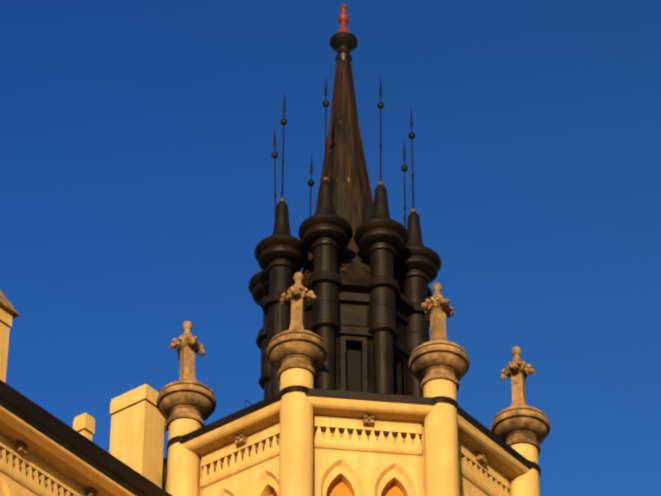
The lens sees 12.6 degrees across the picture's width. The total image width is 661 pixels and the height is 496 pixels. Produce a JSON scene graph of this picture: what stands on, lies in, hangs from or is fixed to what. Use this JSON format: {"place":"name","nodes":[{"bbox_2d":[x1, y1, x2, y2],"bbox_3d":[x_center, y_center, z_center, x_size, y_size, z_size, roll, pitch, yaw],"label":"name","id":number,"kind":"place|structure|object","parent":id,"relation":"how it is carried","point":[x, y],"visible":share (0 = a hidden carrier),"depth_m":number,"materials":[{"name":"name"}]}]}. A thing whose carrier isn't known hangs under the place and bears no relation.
{"place":"outdoors","nodes":[
{"label":"outdoors","id":0,"kind":"place"},
{"bbox_2d":[0,0,660,495],"label":"sky","id":1,"kind":"structure","parent":0,"point":[137,203],"materials":[{"name":"blue"}]},
{"label":"ground","id":2,"kind":"structure","parent":0,"visible":0},
{"bbox_2d":[0,307,539,495],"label":"tower wall","id":3,"kind":"structure","parent":2,"relation":"on","point":[299,449],"depth_m":31.90,"materials":[{"name":"beige paint"}]},
{"bbox_2d":[0,407,519,495],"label":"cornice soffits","id":4,"kind":"object","parent":3,"relation":"on","point":[70,472],"visible":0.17,"depth_m":31.96,"materials":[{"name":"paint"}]},
{"bbox_2d":[0,272,534,495],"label":"stone ornament","id":5,"kind":"object","parent":3,"relation":"on","point":[518,371],"visible":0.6,"depth_m":32.91,"materials":[{"name":"stone"}]},
{"bbox_2d":[0,32,540,495],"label":"turret metalwork","id":6,"kind":"object","parent":3,"relation":"on","point":[380,320],"visible":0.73,"depth_m":34.28,"materials":[{"name":"black metal"}]},
{"bbox_2d":[301,58,373,285],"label":"spire","id":7,"kind":"structure","parent":6,"relation":"on","point":[349,180],"depth_m":36.12,"materials":[{"name":"brown metal"}]},
{"bbox_2d":[338,3,349,32],"bbox_3d":[0.165,-2.870,37.922,0.250,0.645,0.250,-25,-44,29],"label":"finial","id":8,"kind":"object","parent":6,"relation":"on","point":[343,18],"visible":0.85,"depth_m":37.89,"materials":[{"name":"brown metal"}]},
{"bbox_2d":[279,177,416,212],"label":"turret ferrules","id":9,"kind":"object","parent":6,"relation":"attached to","point":[327,178],"visible":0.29,"depth_m":35.56,"materials":[{"name":"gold metal"}]},
{"bbox_2d":[346,347,360,391],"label":"lantern louvre backs","id":10,"kind":"object","parent":6,"relation":"in","point":[353,372],"visible":0.04,"depth_m":33.86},
{"bbox_2d":[270,480,403,495],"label":"arched windows","id":11,"kind":"structure","parent":3,"relation":"on","point":[338,488],"depth_m":31.69,"materials":[{"name":"orange glass"}]},
{"bbox_2d":[156,328,549,487],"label":"column capitals","id":12,"kind":"object","parent":3,"relation":"on","point":[308,351],"visible":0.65,"depth_m":32.46,"materials":[{"name":"stone"}]}
]}

